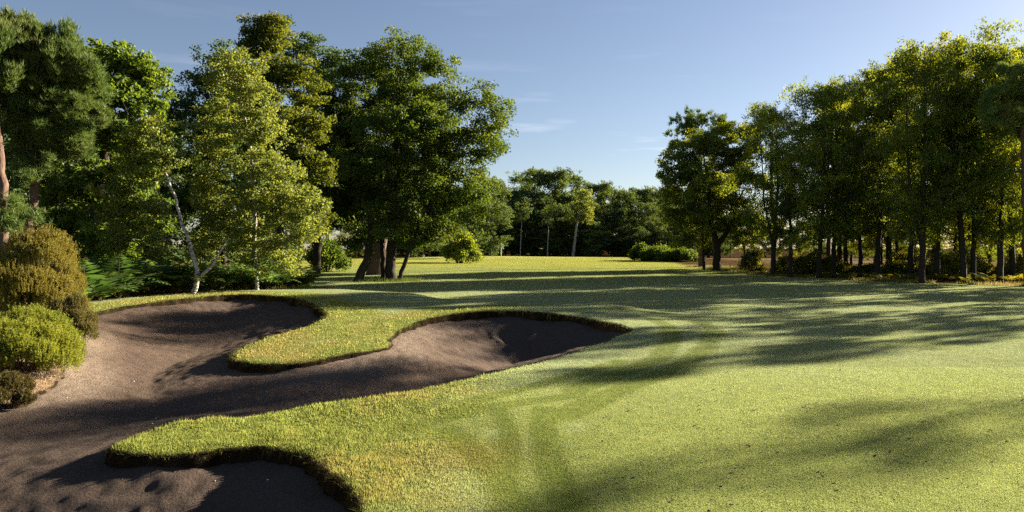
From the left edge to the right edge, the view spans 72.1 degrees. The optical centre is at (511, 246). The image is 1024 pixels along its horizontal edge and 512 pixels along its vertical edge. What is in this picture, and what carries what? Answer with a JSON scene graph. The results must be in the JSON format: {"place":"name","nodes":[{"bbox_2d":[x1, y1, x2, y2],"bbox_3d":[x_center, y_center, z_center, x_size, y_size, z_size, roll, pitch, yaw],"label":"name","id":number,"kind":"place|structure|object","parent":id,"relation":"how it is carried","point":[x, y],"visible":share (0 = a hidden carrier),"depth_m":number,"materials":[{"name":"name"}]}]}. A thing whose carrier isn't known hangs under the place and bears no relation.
{"place":"outdoors","nodes":[
{"label":"outdoors","id":0,"kind":"place"},
{"bbox_2d":[0,249,1023,511],"bbox_3d":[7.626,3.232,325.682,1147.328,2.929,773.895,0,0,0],"label":"ground","id":1,"kind":"structure","parent":0,"point":[680,313],"depth_m":11.76,"materials":[{"name":"plant"}]},
{"bbox_2d":[3,134,40,232],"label":"woodland tree","id":2,"kind":"object","parent":1,"relation":"on","point":[25,192],"visible":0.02,"depth_m":44.21,"materials":[{"name":"plant"}]},
{"bbox_2d":[0,13,54,305],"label":"pine tree","id":3,"kind":"object","parent":1,"relation":"on","point":[13,208],"visible":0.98,"depth_m":24.93,"materials":[{"name":"green plant"}]},
{"bbox_2d":[0,302,87,371],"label":"heath shrub","id":4,"kind":"object","parent":1,"relation":"on","point":[30,333],"visible":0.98,"depth_m":14.35,"materials":[{"name":"plant"}]},
{"bbox_2d":[0,223,92,316],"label":"broom shrub","id":5,"kind":"object","parent":1,"relation":"on","point":[40,270],"visible":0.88,"depth_m":19.04,"materials":[{"name":"plant"}]},
{"bbox_2d":[3,134,90,266],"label":"woodland tree","id":6,"kind":"object","parent":1,"relation":"on","point":[75,164],"visible":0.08,"depth_m":48.06,"materials":[{"name":"plant"}]},
{"bbox_2d":[0,2,117,243],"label":"pine tree","id":7,"kind":"object","parent":1,"relation":"on","point":[47,117],"visible":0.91,"depth_m":26.39,"materials":[{"name":"green plant"}]},
{"bbox_2d":[44,291,99,340],"bbox_3d":[-11.037,1.816,17.570,1.421,1.431,1.333,0,0,0],"label":"broom shrub","id":8,"kind":"object","parent":1,"relation":"on","point":[80,314],"visible":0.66,"depth_m":17.48,"materials":[{"name":"plant"}]},
{"bbox_2d":[35,37,179,264],"bbox_3d":[-19.032,-4.166,32.382,6.720,11.128,5.706,0,0,0],"label":"chestnut tree","id":9,"kind":"object","parent":1,"relation":"on","point":[137,80],"visible":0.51,"depth_m":32.25,"materials":[{"name":"green plant"}]},
{"bbox_2d":[77,259,137,298],"bbox_3d":[-15.608,1.292,25.717,3.858,1.751,4.060,0,0,34],"label":"fern plant","id":10,"kind":"object","parent":1,"relation":"on","point":[100,282],"visible":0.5,"depth_m":25.31,"materials":[{"name":"plant"}]},
{"bbox_2d":[80,253,139,295],"bbox_3d":[-16.337,1.183,28.320,4.050,1.838,4.262,0,0,23],"label":"fern plant","id":11,"kind":"object","parent":1,"relation":"on","point":[93,260],"visible":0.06,"depth_m":29.20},
{"bbox_2d":[81,254,165,296],"bbox_3d":[-15.947,1.187,28.456,4.003,1.817,4.213,0,0,31],"label":"fern plant","id":12,"kind":"object","parent":1,"relation":"on","point":[138,271],"visible":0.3,"depth_m":27.65,"materials":[{"name":"plant"}]},
{"bbox_2d":[88,269,159,298],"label":"fern plant","id":13,"kind":"object","parent":1,"relation":"on","point":[128,280],"visible":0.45,"depth_m":27.38,"materials":[{"name":"plant"}]},
{"bbox_2d":[82,120,180,263],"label":"woodland tree","id":14,"kind":"object","parent":1,"relation":"on","point":[165,188],"visible":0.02,"depth_m":64.27,"materials":[{"name":"plant"}]},
{"bbox_2d":[110,263,169,297],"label":"fern plant","id":15,"kind":"object","parent":1,"relation":"on","point":[146,283],"visible":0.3,"depth_m":28.03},
{"bbox_2d":[120,257,178,294],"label":"fern plant","id":16,"kind":"object","parent":1,"relation":"on","point":[160,270],"visible":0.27,"depth_m":29.33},
{"bbox_2d":[84,107,228,293],"bbox_3d":[-14.813,-1.927,29.619,5.510,8.116,3.010,0,0,0],"label":"birch tree","id":17,"kind":"object","parent":1,"relation":"on","point":[157,153],"visible":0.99,"depth_m":29.40,"materials":[{"name":"green plant"}]},
{"bbox_2d":[126,133,200,266],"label":"woodland tree","id":18,"kind":"object","parent":1,"relation":"on","point":[185,217],"visible":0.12,"depth_m":59.77,"materials":[{"name":"plant"}]},
{"bbox_2d":[136,110,198,265],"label":"woodland tree","id":19,"kind":"object","parent":1,"relation":"on","point":[170,241],"visible":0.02,"depth_m":79.16,"materials":[{"name":"plant"}]},
{"bbox_2d":[140,254,221,292],"bbox_3d":[-14.502,1.174,30.399,3.957,1.796,4.165,0,0,34],"label":"fern plant","id":20,"kind":"object","parent":1,"relation":"on","point":[172,280],"visible":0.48,"depth_m":29.96,"materials":[{"name":"plant"}]},
{"bbox_2d":[147,253,230,291],"bbox_3d":[-14.216,1.173,30.655,4.117,1.775,3.912,0,0,32],"label":"fern plant","id":21,"kind":"object","parent":1,"relation":"on","point":[201,268],"visible":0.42,"depth_m":30.45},
{"bbox_2d":[160,260,224,290],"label":"fern plant","id":22,"kind":"object","parent":1,"relation":"on","point":[209,272],"visible":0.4,"depth_m":30.59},
{"bbox_2d":[147,37,262,261],"bbox_3d":[-24.271,-6.908,56.457,8.901,18.804,6.695,0,0,0],"label":"broadleaf tree","id":23,"kind":"object","parent":1,"relation":"on","point":[183,103],"visible":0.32,"depth_m":55.45,"materials":[{"name":"green plant"}]},
{"bbox_2d":[168,254,254,290],"bbox_3d":[-13.487,1.141,31.553,3.956,1.795,4.163,0,0,-33],"label":"fern plant","id":24,"kind":"object","parent":1,"relation":"on","point":[234,273],"visible":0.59,"depth_m":31.05,"materials":[{"name":"plant"}]},
{"bbox_2d":[171,104,272,266],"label":"woodland tree","id":25,"kind":"object","parent":1,"relation":"on","point":[225,261],"visible":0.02,"depth_m":62.73,"materials":[{"name":"plant"}]},
{"bbox_2d":[207,271,250,289],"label":"fern plant","id":26,"kind":"object","parent":1,"relation":"on","point":[223,283],"visible":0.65,"depth_m":31.38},
{"bbox_2d":[223,268,274,287],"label":"fern plant","id":27,"kind":"object","parent":1,"relation":"on","point":[250,280],"visible":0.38,"depth_m":32.56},
{"bbox_2d":[178,45,333,289],"bbox_3d":[-11.463,-3.528,32.017,6.732,11.223,3.603,0,0,0],"label":"birch tree","id":28,"kind":"object","parent":1,"relation":"on","point":[246,232],"visible":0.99,"depth_m":31.61,"materials":[{"name":"green plant"}]},
{"bbox_2d":[231,132,302,261],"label":"woodland tree","id":29,"kind":"object","parent":1,"relation":"on","point":[290,247],"visible":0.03,"depth_m":70.08,"materials":[{"name":"plant"}]},
{"bbox_2d":[235,257,310,288],"bbox_3d":[-11.344,1.277,33.357,3.716,1.602,3.531,0,0,45],"label":"fern plant","id":30,"kind":"object","parent":1,"relation":"on","point":[283,280],"visible":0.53,"depth_m":32.99,"materials":[{"name":"plant"}]},
{"bbox_2d":[215,10,338,264],"bbox_3d":[-13.501,-5.804,39.906,7.322,15.065,6.142,0,0,0],"label":"tree","id":31,"kind":"object","parent":1,"relation":"on","point":[268,31],"visible":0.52,"depth_m":39.44,"materials":[{"name":"green plant"}]},
{"bbox_2d":[292,261,326,287],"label":"fern plant","id":32,"kind":"object","parent":1,"relation":"on","point":[307,276],"visible":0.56,"depth_m":35.08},
{"bbox_2d":[0,299,623,511],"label":"bunker sand","id":33,"kind":"structure","parent":1,"relation":"on","point":[53,442],"depth_m":14.03,"materials":[{"name":"sand"}]},
{"bbox_2d":[0,368,36,407],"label":"heath shrub","id":34,"kind":"object","parent":33,"relation":"on","point":[17,387],"visible":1,"depth_m":12.21,"materials":[{"name":"plant"}]},
{"bbox_2d":[279,31,361,272],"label":"broadleaf tree","id":35,"kind":"object","parent":1,"relation":"on","point":[305,48],"visible":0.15,"depth_m":61.40,"materials":[{"name":"green plant"}]},
{"bbox_2d":[304,236,352,271],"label":"bramble shrub","id":36,"kind":"object","parent":1,"relation":"on","point":[333,254],"visible":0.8,"depth_m":65.18,"materials":[{"name":"green plant"}]},
{"bbox_2d":[298,95,406,281],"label":"oak tree","id":37,"kind":"object","parent":1,"relation":"on","point":[342,109],"visible":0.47,"depth_m":48.71,"materials":[{"name":"green plant"}]},
{"bbox_2d":[339,129,425,274],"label":"oak tree","id":38,"kind":"object","parent":1,"relation":"on","point":[373,268],"visible":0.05,"depth_m":59.44,"materials":[{"name":"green plant"}]},
{"bbox_2d":[302,24,518,280],"bbox_3d":[-7.810,-6.454,50.382,14.549,18.131,12.780,0,0,-39],"label":"oak tree","id":39,"kind":"object","parent":1,"relation":"on","point":[390,109],"visible":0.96,"depth_m":48.64,"materials":[{"name":"green plant"}]},
{"bbox_2d":[404,179,441,257],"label":"woodland tree","id":40,"kind":"object","parent":1,"relation":"on","point":[417,251],"visible":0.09,"depth_m":124.77,"materials":[{"name":"plant"}]},
{"bbox_2d":[439,231,484,262],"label":"bramble shrub","id":41,"kind":"object","parent":1,"relation":"on","point":[463,248],"visible":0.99,"depth_m":96.97,"materials":[{"name":"green plant"}]},
{"bbox_2d":[461,186,496,253],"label":"woodland tree","id":42,"kind":"object","parent":1,"relation":"on","point":[471,225],"visible":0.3,"depth_m":133.56,"materials":[{"name":"plant"}]},
{"bbox_2d":[472,175,515,255],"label":"woodland tree","id":43,"kind":"object","parent":1,"relation":"on","point":[501,218],"visible":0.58,"depth_m":136.82,"materials":[{"name":"plant"}]},
{"bbox_2d":[487,226,517,255],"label":"woodland shrub","id":44,"kind":"object","parent":1,"relation":"on","point":[510,243],"visible":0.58,"depth_m":152.69,"materials":[{"name":"plant"}]},
{"bbox_2d":[496,208,523,255],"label":"woodland tree","id":45,"kind":"object","parent":1,"relation":"on","point":[513,230],"visible":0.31,"depth_m":154.74,"materials":[{"name":"plant"}]},
{"bbox_2d":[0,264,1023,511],"bbox_3d":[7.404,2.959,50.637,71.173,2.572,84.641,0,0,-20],"label":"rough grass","id":46,"kind":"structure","parent":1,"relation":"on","point":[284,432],"depth_m":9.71,"materials":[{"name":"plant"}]},
{"bbox_2d":[496,187,530,255],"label":"woodland tree","id":47,"kind":"object","parent":1,"relation":"on","point":[516,197],"visible":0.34,"depth_m":159.11,"materials":[{"name":"plant"}]},
{"bbox_2d":[511,202,533,255],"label":"birch tree","id":48,"kind":"object","parent":1,"relation":"on","point":[517,218],"visible":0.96,"depth_m":149.74,"materials":[{"name":"green plant"}]},
{"bbox_2d":[511,221,534,255],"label":"woodland shrub","id":49,"kind":"object","parent":1,"relation":"on","point":[524,225],"visible":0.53,"depth_m":157.22,"materials":[{"name":"plant"}]},
{"bbox_2d":[504,170,545,255],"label":"woodland tree","id":50,"kind":"object","parent":1,"relation":"on","point":[516,178],"visible":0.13,"depth_m":175.04,"materials":[{"name":"plant"}]},
{"bbox_2d":[516,230,546,256],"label":"woodland shrub","id":51,"kind":"object","parent":1,"relation":"on","point":[529,249],"visible":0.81,"depth_m":154.80,"materials":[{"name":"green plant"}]},
{"bbox_2d":[511,166,558,252],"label":"woodland tree","id":52,"kind":"object","parent":1,"relation":"on","point":[529,193],"visible":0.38,"depth_m":162.32,"materials":[{"name":"plant"}]},
{"bbox_2d":[523,194,564,256],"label":"woodland tree","id":53,"kind":"object","parent":1,"relation":"on","point":[539,200],"visible":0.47,"depth_m":157.38,"materials":[{"name":"plant"}]},
{"bbox_2d":[528,229,562,256],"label":"woodland shrub","id":54,"kind":"object","parent":1,"relation":"on","point":[544,237],"visible":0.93,"depth_m":153.10,"materials":[{"name":"green plant"}]},
{"bbox_2d":[538,205,559,256],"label":"birch tree","id":55,"kind":"object","parent":1,"relation":"on","point":[551,211],"visible":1,"depth_m":149.85,"materials":[{"name":"green plant"}]},
{"bbox_2d":[529,166,581,256],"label":"woodland tree","id":56,"kind":"object","parent":1,"relation":"on","point":[562,179],"visible":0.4,"depth_m":160.70,"materials":[{"name":"plant"}]},
{"bbox_2d":[549,204,581,256],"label":"woodland tree","id":57,"kind":"object","parent":1,"relation":"on","point":[568,211],"visible":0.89,"depth_m":154.60,"materials":[{"name":"plant"}]},
{"bbox_2d":[549,169,601,256],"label":"woodland tree","id":58,"kind":"object","parent":1,"relation":"on","point":[577,180],"visible":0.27,"depth_m":165.08,"materials":[{"name":"plant"}]},
{"bbox_2d":[565,187,597,256],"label":"birch tree","id":59,"kind":"object","parent":1,"relation":"on","point":[583,203],"visible":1,"depth_m":151.71,"materials":[{"name":"green plant"}]},
{"bbox_2d":[571,201,609,256],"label":"woodland tree","id":60,"kind":"object","parent":1,"relation":"on","point":[595,218],"visible":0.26,"depth_m":159.08,"materials":[{"name":"plant"}]},
{"bbox_2d":[579,221,613,256],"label":"woodland shrub","id":61,"kind":"object","parent":1,"relation":"on","point":[595,247],"visible":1,"depth_m":152.10,"materials":[{"name":"green plant"}]},
{"bbox_2d":[584,180,617,250],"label":"woodland tree","id":62,"kind":"object","parent":1,"relation":"on","point":[602,187],"visible":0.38,"depth_m":168.63,"materials":[{"name":"plant"}]},
{"bbox_2d":[604,208,630,254],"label":"woodland tree","id":63,"kind":"object","parent":1,"relation":"on","point":[617,215],"visible":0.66,"depth_m":157.61,"materials":[{"name":"plant"}]},
{"bbox_2d":[606,227,637,256],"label":"woodland shrub","id":64,"kind":"object","parent":1,"relation":"on","point":[621,230],"visible":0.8,"depth_m":154.70,"materials":[{"name":"green plant"}]},
{"bbox_2d":[602,188,644,256],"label":"woodland tree","id":65,"kind":"object","parent":1,"relation":"on","point":[628,197],"visible":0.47,"depth_m":164.92,"materials":[{"name":"plant"}]},
{"bbox_2d":[620,226,658,252],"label":"woodland shrub","id":66,"kind":"object","parent":1,"relation":"on","point":[634,230],"visible":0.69,"depth_m":153.06,"materials":[{"name":"plant"}]},
{"bbox_2d":[624,185,656,243],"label":"woodland tree","id":67,"kind":"object","parent":1,"relation":"on","point":[642,192],"visible":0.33,"depth_m":170.83,"materials":[{"name":"plant"}]},
{"bbox_2d":[627,240,656,260],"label":"bramble shrub","id":68,"kind":"object","parent":1,"relation":"on","point":[636,250],"visible":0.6,"depth_m":111.16,"materials":[{"name":"green plant"}]},
{"bbox_2d":[633,202,667,243],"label":"woodland tree","id":69,"kind":"object","parent":1,"relation":"on","point":[652,209],"visible":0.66,"depth_m":157.46,"materials":[{"name":"plant"}]},
{"bbox_2d":[638,243,678,261],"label":"bramble shrub","id":70,"kind":"object","parent":1,"relation":"on","point":[655,252],"visible":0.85,"depth_m":108.48,"materials":[{"name":"green plant"}]},
{"bbox_2d":[641,187,679,242],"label":"woodland tree","id":71,"kind":"object","parent":1,"relation":"on","point":[652,201],"visible":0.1,"depth_m":164.49,"materials":[{"name":"plant"}]},
{"bbox_2d":[662,246,697,260],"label":"bramble shrub","id":72,"kind":"object","parent":1,"relation":"on","point":[682,254],"visible":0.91,"depth_m":106.59,"materials":[{"name":"green plant"}]},
{"bbox_2d":[662,104,743,266],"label":"pine tree","id":73,"kind":"object","parent":1,"relation":"on","point":[691,121],"visible":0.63,"depth_m":81.69,"materials":[{"name":"green plant"}]},
{"bbox_2d":[687,152,733,268],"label":"tree","id":74,"kind":"object","parent":1,"relation":"on","point":[702,239],"visible":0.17,"depth_m":73.84,"materials":[{"name":"plant"}]},
{"bbox_2d":[653,120,776,270],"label":"oak tree","id":75,"kind":"object","parent":1,"relation":"on","point":[699,189],"visible":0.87,"depth_m":70.17,"materials":[{"name":"green plant"}]},
{"bbox_2d":[735,247,765,272],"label":"shrub","id":76,"kind":"object","parent":1,"relation":"on","point":[750,258],"visible":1,"depth_m":65.76,"materials":[{"name":"green plant"}]},
{"bbox_2d":[725,100,808,275],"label":"tree","id":77,"kind":"object","parent":1,"relation":"on","point":[755,142],"visible":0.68,"depth_m":60.86,"materials":[{"name":"plant"}]},
{"bbox_2d":[733,101,803,256],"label":"tree","id":78,"kind":"object","parent":1,"relation":"on","point":[764,142],"visible":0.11,"depth_m":75.19,"materials":[{"name":"green plant"}]},
{"bbox_2d":[757,147,815,276],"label":"young tree","id":79,"kind":"object","parent":1,"relation":"on","point":[776,228],"visible":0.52,"depth_m":57.95,"materials":[{"name":"green plant"}]},
{"bbox_2d":[769,249,806,273],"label":"bramble shrub","id":80,"kind":"object","parent":1,"relation":"on","point":[782,261],"visible":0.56,"depth_m":64.40,"materials":[{"name":"green plant"}]},
{"bbox_2d":[778,206,819,255],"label":"tree","id":81,"kind":"object","parent":1,"relation":"on","point":[800,249],"visible":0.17,"depth_m":75.41,"materials":[{"name":"plant"}]},
{"bbox_2d":[793,251,823,273],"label":"bramble shrub","id":82,"kind":"object","parent":1,"relation":"on","point":[809,258],"visible":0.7,"depth_m":63.25,"materials":[{"name":"green plant"}]},
{"bbox_2d":[761,75,874,277],"bbox_3d":[24.551,-5.553,56.261,8.384,16.691,7.850,0,0,8],"label":"tree","id":83,"kind":"object","parent":1,"relation":"on","point":[821,212],"visible":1,"depth_m":55.28,"materials":[{"name":"plant"}]},
{"bbox_2d":[799,74,852,256],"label":"tree","id":84,"kind":"object","parent":1,"relation":"on","point":[828,247],"visible":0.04,"depth_m":79.77,"materials":[{"name":"plant"}]},
{"bbox_2d":[789,79,879,274],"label":"tree","id":85,"kind":"object","parent":1,"relation":"on","point":[853,134],"visible":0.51,"depth_m":56.86,"materials":[{"name":"plant"}]},
{"bbox_2d":[801,87,869,261],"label":"tree","id":86,"kind":"object","parent":1,"relation":"on","point":[839,251],"visible":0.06,"depth_m":65.28,"materials":[{"name":"green plant"}]},
{"bbox_2d":[813,73,873,261],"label":"tree","id":87,"kind":"object","parent":1,"relation":"on","point":[845,254],"visible":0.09,"depth_m":65.23,"materials":[{"name":"plant"}]},
{"bbox_2d":[829,155,890,266],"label":"young tree","id":88,"kind":"object","parent":1,"relation":"on","point":[860,256],"visible":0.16,"depth_m":59.91,"materials":[{"name":"green plant"}]},
{"bbox_2d":[841,120,905,273],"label":"young tree","id":89,"kind":"object","parent":1,"relation":"on","point":[879,222],"visible":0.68,"depth_m":54.70,"materials":[{"name":"green plant"}]},
{"bbox_2d":[847,212,903,260],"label":"tree","id":90,"kind":"object","parent":1,"relation":"on","point":[871,246],"visible":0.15,"depth_m":66.03,"materials":[{"name":"plant"}]},
{"bbox_2d":[843,62,920,264],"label":"tree","id":91,"kind":"object","parent":1,"relation":"on","point":[871,121],"visible":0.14,"depth_m":59.95,"materials":[{"name":"plant"}]},
{"bbox_2d":[844,58,926,266],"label":"tree","id":92,"kind":"object","parent":1,"relation":"on","point":[897,92],"visible":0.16,"depth_m":58.94,"materials":[{"name":"plant"}]},
{"bbox_2d":[873,101,918,257],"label":"tree","id":93,"kind":"object","parent":1,"relation":"on","point":[897,237],"visible":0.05,"depth_m":60.32,"materials":[{"name":"plant"}]},
{"bbox_2d":[880,256,915,276],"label":"bramble shrub","id":94,"kind":"object","parent":1,"relation":"on","point":[897,268],"visible":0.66,"depth_m":55.79,"materials":[{"name":"green plant"}]},
{"bbox_2d":[871,123,935,273],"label":"young tree","id":95,"kind":"object","parent":1,"relation":"on","point":[910,269],"visible":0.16,"depth_m":53.83,"materials":[{"name":"green plant"}]},
{"bbox_2d":[883,248,928,266],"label":"bramble shrub","id":96,"kind":"object","parent":1,"relation":"on","point":[901,256],"visible":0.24,"depth_m":58.53,"materials":[{"name":"green plant"}]},
{"bbox_2d":[859,44,978,282],"bbox_3d":[26.961,-5.463,46.778,6.911,16.331,6.402,0,0,-34],"label":"tree","id":97,"kind":"object","parent":1,"relation":"on","point":[907,142],"visible":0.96,"depth_m":46.23,"materials":[{"name":"plant"}]},
{"bbox_2d":[888,45,976,281],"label":"tree","id":98,"kind":"object","parent":1,"relation":"on","point":[911,89],"visible":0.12,"depth_m":49.44,"materials":[{"name":"green plant"}]},
{"bbox_2d":[916,250,969,279],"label":"bramble shrub","id":99,"kind":"object","parent":1,"relation":"on","point":[949,264],"visible":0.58,"depth_m":52.43,"materials":[{"name":"green plant"}]},
{"bbox_2d":[929,199,971,252],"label":"tree","id":100,"kind":"object","parent":1,"relation":"on","point":[954,248],"visible":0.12,"depth_m":61.85,"materials":[{"name":"green plant"}]},
{"bbox_2d":[888,16,1023,282],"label":"tree","id":101,"kind":"object","parent":1,"relation":"on","point":[1005,141],"visible":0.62,"depth_m":46.05,"materials":[{"name":"plant"}]},
{"bbox_2d":[951,248,991,274],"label":"bramble shrub","id":102,"kind":"object","parent":1,"relation":"on","point":[981,263],"visible":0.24,"depth_m":53.91,"materials":[{"name":"green plant"}]},
{"bbox_2d":[936,39,1009,281],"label":"tree","id":103,"kind":"object","parent":1,"relation":"on","point":[973,249],"visible":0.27,"depth_m":47.57,"materials":[{"name":"green plant"}]},
{"bbox_2d":[943,41,1023,282],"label":"tree","id":104,"kind":"object","parent":1,"relation":"on","point":[1002,55],"visible":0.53,"depth_m":46.08,"materials":[{"name":"plant"}]},
{"bbox_2d":[955,202,1014,262],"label":"tree","id":105,"kind":"object","parent":1,"relation":"on","point":[990,253],"visible":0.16,"depth_m":59.81,"materials":[{"name":"plant"}]},
{"bbox_2d":[969,38,1023,275],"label":"tree","id":106,"kind":"object","parent":1,"relation":"on","point":[1012,263],"visible":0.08,"depth_m":48.82,"materials":[{"name":"plant"}]},
{"bbox_2d":[976,59,1023,285],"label":"pine tree","id":107,"kind":"object","parent":1,"relation":"on","point":[1004,110],"visible":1,"depth_m":42.55,"materials":[{"name":"green plant"}]},
{"bbox_2d":[993,247,1023,275],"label":"bramble shrub","id":108,"kind":"object","parent":1,"relation":"on","point":[1019,262],"visible":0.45,"depth_m":50.43,"materials":[{"name":"green plant"}]},
{"bbox_2d":[0,0,1023,248],"label":"sky","id":109,"kind":"structure","parent":0,"point":[595,86],"materials":[{"name":"blue"}]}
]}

